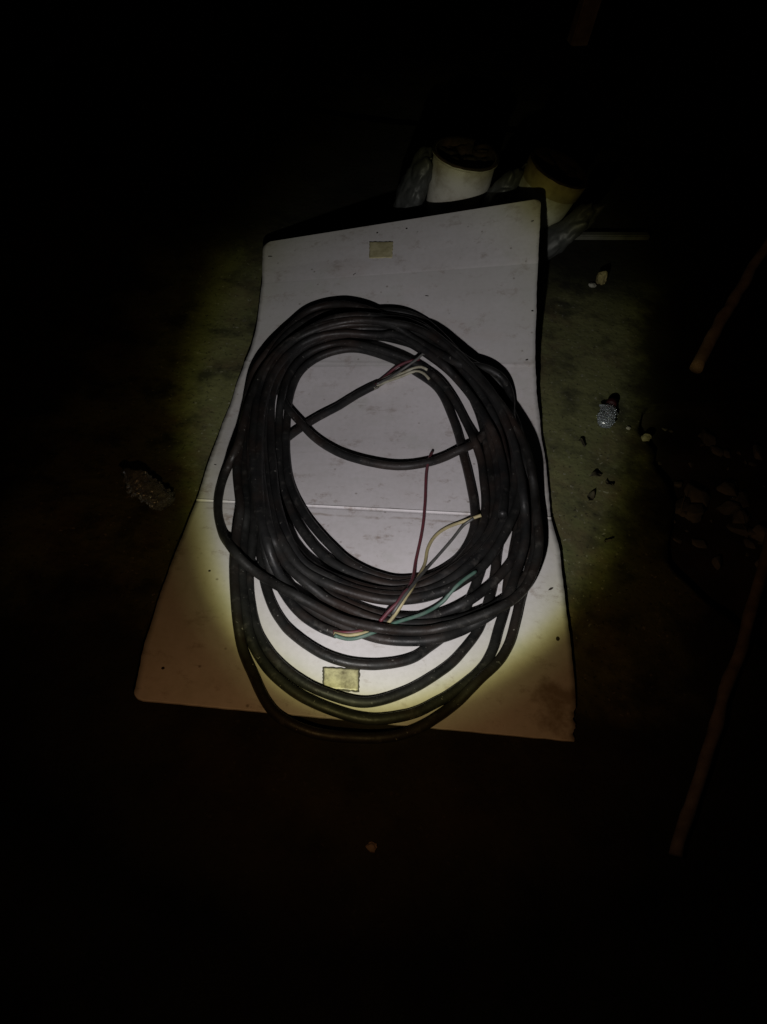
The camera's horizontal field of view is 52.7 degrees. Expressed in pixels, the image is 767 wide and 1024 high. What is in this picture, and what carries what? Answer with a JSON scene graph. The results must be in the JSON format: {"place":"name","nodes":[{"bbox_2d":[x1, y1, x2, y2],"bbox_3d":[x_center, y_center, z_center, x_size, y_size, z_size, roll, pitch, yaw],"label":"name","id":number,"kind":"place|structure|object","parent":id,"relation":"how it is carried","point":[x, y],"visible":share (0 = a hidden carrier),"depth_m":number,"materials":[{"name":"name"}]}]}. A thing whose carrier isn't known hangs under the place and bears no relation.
{"place":"outdoors","nodes":[
{"label":"outdoors","id":0,"kind":"place"},
{"bbox_2d":[0,56,766,1023],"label":"concrete floor","id":1,"kind":"structure","parent":0,"point":[174,864],"depth_m":1.32,"materials":[{"name":"grey concrete"}]},
{"bbox_2d":[121,468,174,510],"bbox_3d":[-0.484,-0.050,1.570,0.125,0.045,0.072,37,38,20],"label":"chunk of rubble","id":2,"kind":"object","parent":1,"relation":"on","point":[148,489],"visible":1,"depth_m":1.55,"materials":[{"name":"grey"}]},
{"bbox_2d":[134,199,575,741],"bbox_3d":[-0.001,-0.223,1.626,0.734,0.348,1.348,6,51,-3],"label":"board","id":3,"kind":"object","parent":1,"relation":"on","point":[465,281],"visible":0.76,"depth_m":1.60,"materials":[{"name":"white"}]},
{"bbox_2d":[213,301,543,743],"bbox_3d":[-0.021,-0.055,1.573,0.673,0.182,1.104,10,51,0],"label":"cable coil","id":4,"kind":"object","parent":3,"relation":"on","point":[258,462],"visible":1,"depth_m":1.45,"materials":[{"name":"black rubber"}]},
{"bbox_2d":[365,841,376,852],"bbox_3d":[-0.018,0.491,1.136,0.016,0.013,0.015,25,52,12],"label":"plaster chip","id":5,"kind":"object","parent":1,"relation":"on","point":[371,846],"visible":1,"depth_m":1.13,"materials":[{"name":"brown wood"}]},
{"bbox_2d":[392,146,432,220],"bbox_3d":[0.083,-0.896,2.132,0.077,0.228,0.125,10,49,-18],"label":"plastic bag","id":6,"kind":"object","parent":1,"relation":"on","point":[412,189],"visible":0.98,"depth_m":2.09,"materials":[{"name":"plastic"}]},
{"bbox_2d":[424,136,498,216],"bbox_3d":[0.205,-0.894,2.128,0.188,0.251,0.185,-4,52,-14],"label":"bucket","id":7,"kind":"object","parent":1,"relation":"on","point":[463,171],"visible":0.79,"depth_m":2.06,"materials":[{"name":"white plastic"}]},
{"bbox_2d":[478,167,523,207],"bbox_3d":[0.302,-0.847,2.111,0.072,0.225,0.096,34,51,-12],"label":"plastic bag","id":8,"kind":"object","parent":1,"relation":"on","point":[502,190],"visible":0.57,"depth_m":2.05,"materials":[{"name":"clear plastic"}]},
{"bbox_2d":[510,147,588,232],"bbox_3d":[0.423,-0.839,2.127,0.180,0.249,0.177,10,53,-18],"label":"bucket","id":9,"kind":"object","parent":1,"relation":"on","point":[555,182],"visible":0.65,"depth_m":2.04,"materials":[{"name":"plastic"}]},
{"bbox_2d":[538,202,607,266],"bbox_3d":[0.477,-0.750,2.098,0.077,0.291,0.084,32,42,-32],"label":"plastic bag","id":10,"kind":"object","parent":1,"relation":"on","point":[555,239],"visible":0.67,"depth_m":2.06,"materials":[{"name":"plastic"}]},
{"bbox_2d":[587,490,594,500],"bbox_3d":[0.430,-0.032,1.605,0.015,0.012,0.036,30,50,9],"label":"dry leaf","id":11,"kind":"object","parent":1,"relation":"on","point":[590,496],"visible":1,"depth_m":1.61,"materials":[{"name":"plant"}]},
{"bbox_2d":[588,283,595,287],"bbox_3d":[0.570,-0.618,2.109,0.021,0.012,0.017,27,53,14],"label":"scrap","id":12,"kind":"object","parent":1,"relation":"on","point":[591,285],"visible":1,"depth_m":2.10,"materials":[{"name":"paint"}]},
{"bbox_2d":[590,471,601,476],"bbox_3d":[0.453,-0.079,1.646,0.032,0.012,0.014,-11,59,-20],"label":"dry leaf","id":13,"kind":"object","parent":1,"relation":"on","point":[594,473],"visible":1,"depth_m":1.64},
{"bbox_2d":[596,271,607,284],"bbox_3d":[0.596,-0.639,2.111,0.027,0.045,0.044,10,51,0],"label":"scrap","id":14,"kind":"object","parent":1,"relation":"on","point":[601,278],"visible":1,"depth_m":2.10,"materials":[{"name":"beige"}]},
{"bbox_2d":[597,398,617,428],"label":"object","id":15,"kind":"object","parent":1,"relation":"on","point":[606,415],"visible":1,"depth_m":1.75,"materials":[{"name":"grey stone"}]},
{"bbox_2d":[575,232,649,239],"bbox_3d":[0.637,-0.807,2.263,0.300,0.016,0.023,-4,52,-11],"label":"batten","id":16,"kind":"object","parent":1,"relation":"on","point":[614,236],"visible":0.6,"depth_m":2.26,"materials":[{"name":"brown wood"}]},
{"bbox_2d":[641,433,651,440],"bbox_3d":[0.594,-0.169,1.746,0.023,0.016,0.020,10,51,0],"label":"plaster chip","id":17,"kind":"object","parent":1,"relation":"on","point":[645,437],"visible":1,"depth_m":1.74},
{"bbox_2d":[669,530,766,858],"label":"stick","id":18,"kind":"object","parent":1,"relation":"on","point":[715,728],"visible":1,"depth_m":1.31,"materials":[{"name":"brown wood"}]},
{"bbox_2d":[689,238,766,373],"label":"stick","id":19,"kind":"object","parent":1,"relation":"on","point":[712,336],"visible":1,"depth_m":1.99,"materials":[{"name":"brown wood"}]},
{"bbox_2d":[0,0,766,649],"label":"ground","id":20,"kind":"structure","parent":0,"point":[680,78],"depth_m":2.98,"materials":[{"name":"brown soil"}]},
{"bbox_2d":[567,0,601,45],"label":"post","id":21,"kind":"object","parent":20,"relation":"on","point":[584,19],"visible":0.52,"depth_m":3.20,"materials":[{"name":"brown wood"}]},
{"bbox_2d":[673,492,689,513],"bbox_3d":[0.640,-0.021,1.644,0.046,0.060,0.042,-11,73,-22],"label":"rock","id":22,"kind":"object","parent":20,"relation":"on","point":[681,505],"visible":0.83,"depth_m":1.65,"materials":[{"name":"brown stone"}]},
{"bbox_2d":[685,504,703,520],"bbox_3d":[0.660,0.000,1.649,0.046,0.028,0.048,-15,36,5],"label":"rubble stone","id":23,"kind":"object","parent":20,"relation":"on","point":[695,510],"visible":0.8,"depth_m":1.64,"materials":[{"name":"brown stone"}]},
{"bbox_2d":[684,483,710,508],"bbox_3d":[0.679,-0.034,1.673,0.065,0.026,0.053,45,74,0],"label":"rubble stone","id":24,"kind":"object","parent":20,"relation":"on","point":[694,494],"visible":0.84,"depth_m":1.67,"materials":[{"name":"brown stone"}]},
{"bbox_2d":[692,537,706,547],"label":"rubble stone","id":25,"kind":"object","parent":20,"relation":"on","point":[698,543],"visible":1,"depth_m":1.59,"materials":[{"name":"brown stone"}]},
{"bbox_2d":[715,500,742,514],"bbox_3d":[0.742,-0.008,1.664,0.063,0.038,0.030,-3,52,-10],"label":"rubble stone","id":26,"kind":"object","parent":20,"relation":"on","point":[724,508],"visible":0.9,"depth_m":1.65,"materials":[{"name":"brown stone"}]},
{"bbox_2d":[726,524,755,535],"bbox_3d":[0.755,0.041,1.634,0.062,0.023,0.032,23,29,29],"label":"rubble stone","id":27,"kind":"object","parent":20,"relation":"on","point":[739,529],"visible":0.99,"depth_m":1.63,"materials":[{"name":"brown stone"}]},
{"bbox_2d":[732,510,749,523],"bbox_3d":[0.761,0.013,1.648,0.035,0.033,0.041,7,48,15],"label":"rubble stone","id":28,"kind":"object","parent":20,"relation":"on","point":[743,516],"visible":1,"depth_m":1.64,"materials":[{"name":"brown stone"}]},
{"bbox_2d":[743,539,755,548],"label":"rubble stone","id":29,"kind":"object","parent":20,"relation":"on","point":[748,543],"visible":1,"depth_m":1.61,"materials":[{"name":"brown stone"}]},
{"bbox_2d":[738,517,766,542],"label":"rubble stone","id":30,"kind":"object","parent":20,"relation":"on","point":[759,530],"visible":0.79,"depth_m":1.61,"materials":[{"name":"brown stone"}]},
{"bbox_2d":[701,429,715,445],"bbox_3d":[0.756,-0.172,1.804,0.031,0.023,0.055,-1,65,-1],"label":"rock","id":31,"kind":"object","parent":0,"point":[708,439],"visible":1,"depth_m":1.79,"materials":[{"name":"brown stone"}]},
{"bbox_2d":[709,446,723,456],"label":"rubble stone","id":32,"kind":"object","parent":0,"point":[717,451],"visible":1,"depth_m":1.77,"materials":[{"name":"brown stone"}]},
{"bbox_2d":[712,556,721,569],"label":"rubble stone","id":33,"kind":"object","parent":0,"point":[716,562],"visible":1,"depth_m":1.56,"materials":[{"name":"brown stone"}]},
{"bbox_2d":[716,481,738,496],"bbox_3d":[0.756,-0.046,1.696,0.039,0.026,0.049,-25,67,-13],"label":"rock","id":34,"kind":"object","parent":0,"point":[727,488],"visible":0.98,"depth_m":1.69,"materials":[{"name":"brown stone"}]},
{"bbox_2d":[753,445,764,459],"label":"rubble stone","id":35,"kind":"object","parent":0,"point":[759,452],"visible":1,"depth_m":1.78,"materials":[{"name":"brown stone"}]}
]}

